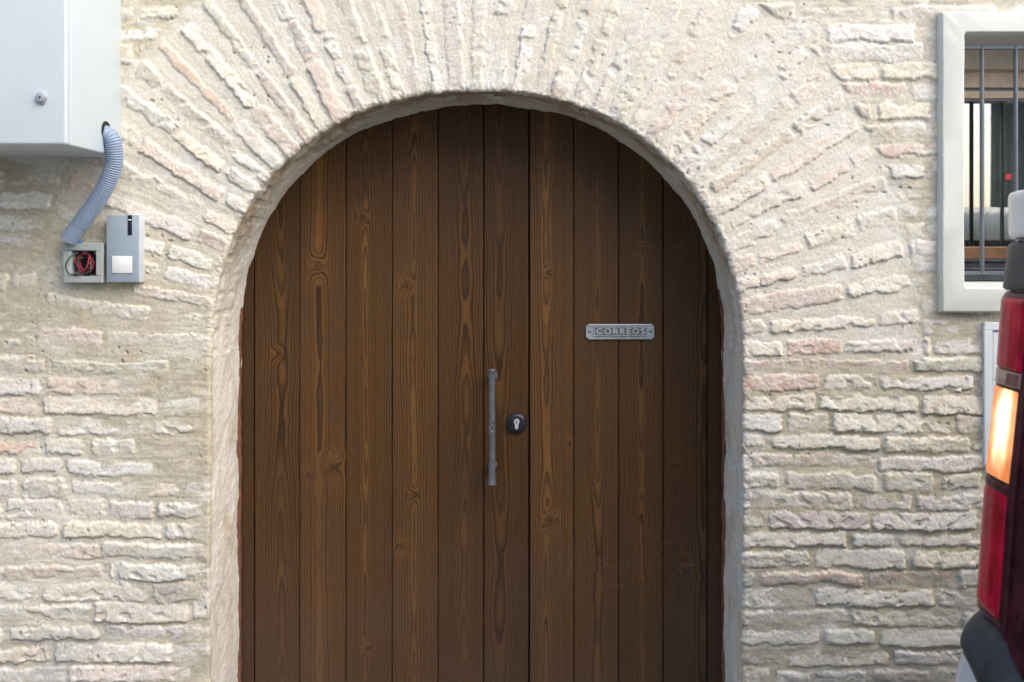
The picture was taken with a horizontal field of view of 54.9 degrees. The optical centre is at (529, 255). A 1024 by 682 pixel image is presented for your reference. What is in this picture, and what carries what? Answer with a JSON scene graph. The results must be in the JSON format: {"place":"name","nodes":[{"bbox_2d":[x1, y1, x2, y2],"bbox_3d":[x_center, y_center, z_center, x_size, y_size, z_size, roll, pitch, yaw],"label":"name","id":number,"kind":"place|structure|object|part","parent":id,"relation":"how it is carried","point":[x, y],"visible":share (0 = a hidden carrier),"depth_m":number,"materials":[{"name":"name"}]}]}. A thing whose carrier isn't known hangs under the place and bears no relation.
{"place":"outdoors","nodes":[
{"label":"outdoors","id":0,"kind":"place"},
{"label":"road","id":1,"kind":"structure","parent":0,"visible":0},
{"bbox_2d":[955,190,1023,681],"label":"white van","id":2,"kind":"object","parent":1,"relation":"on","point":[992,641],"visible":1,"depth_m":1.63,"materials":[{"name":"paint"}]},
{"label":"pavement","id":3,"kind":"structure","parent":0,"visible":0},
{"bbox_2d":[0,0,1023,681],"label":"brick wall","id":4,"kind":"structure","parent":3,"relation":"on","point":[786,150],"depth_m":2.40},
{"bbox_2d":[0,0,121,157],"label":"electric cabinet","id":5,"kind":"object","parent":4,"relation":"attached to","point":[60,78],"visible":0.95,"depth_m":2.11,"materials":[{"name":"metal"}]},
{"bbox_3d":[-1.270,-0.595,2.117,0.554,0.714,0.030,0,0,0],"label":"cabinet door","id":6,"kind":"part","parent":5,"relation":"part of","materials":[{"name":"metal"}]},
{"bbox_2d":[61,125,123,244],"bbox_3d":[-1.037,-0.167,2.330,0.166,0.283,0.061,0,0,16],"label":"corrugated conduit","id":7,"kind":"object","parent":5,"relation":"attached to","point":[87,213],"visible":0.98,"depth_m":2.32,"materials":[{"name":"grey plastic"}]},
{"bbox_2d":[62,239,106,282],"bbox_3d":[-1.072,0.010,2.387,0.101,0.111,0.066,0,0,0],"label":"junction box","id":8,"kind":"object","parent":4,"relation":"attached to","point":[76,260],"visible":1,"depth_m":2.37,"materials":[{"name":"grey plastic"}]},
{"bbox_2d":[107,215,145,281],"bbox_3d":[-0.975,-0.017,2.391,0.080,0.163,0.058,0,0,0],"label":"door intercom","id":9,"kind":"object","parent":4,"relation":"attached to","point":[126,235],"depth_m":2.36,"materials":[{"name":"grey plastic"}]},
{"bbox_2d":[236,104,725,681],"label":"arched door","id":10,"kind":"structure","parent":4,"relation":"attached to","point":[480,418],"depth_m":2.65,"materials":[{"name":"brown wood"}]},
{"bbox_2d":[255,104,527,681],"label":"door leaf","id":11,"kind":"structure","parent":10,"relation":"in","point":[391,275],"depth_m":2.65,"materials":[{"name":"brown wood"}]},
{"bbox_2d":[530,109,706,681],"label":"door leaf","id":12,"kind":"structure","parent":10,"relation":"in","point":[640,253],"depth_m":2.65,"materials":[{"name":"brown wood"}]},
{"bbox_2d":[937,11,1023,312],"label":"barred window","id":13,"kind":"structure","parent":4,"relation":"attached to","point":[980,117],"depth_m":2.42,"materials":[{"name":"grey paint"}]},
{"bbox_2d":[964,70,1023,280],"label":"window frame","id":14,"kind":"structure","parent":13,"relation":"in","point":[998,84],"depth_m":2.55,"materials":[{"name":"brown wood"}]},
{"bbox_2d":[982,322,998,465],"bbox_3d":[1.256,0.335,2.408,0.306,0.348,0.044,0,0,0],"label":"meter cupboard","id":15,"kind":"object","parent":4,"relation":"attached to","point":[990,344],"visible":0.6,"depth_m":2.39,"materials":[{"name":"white"}]},
{"bbox_3d":[1.256,0.335,2.405,0.257,0.302,0.029,0,0,0],"label":"cupboard door","id":16,"kind":"part","parent":15,"relation":"part of","materials":[{"name":"white"}]}
]}

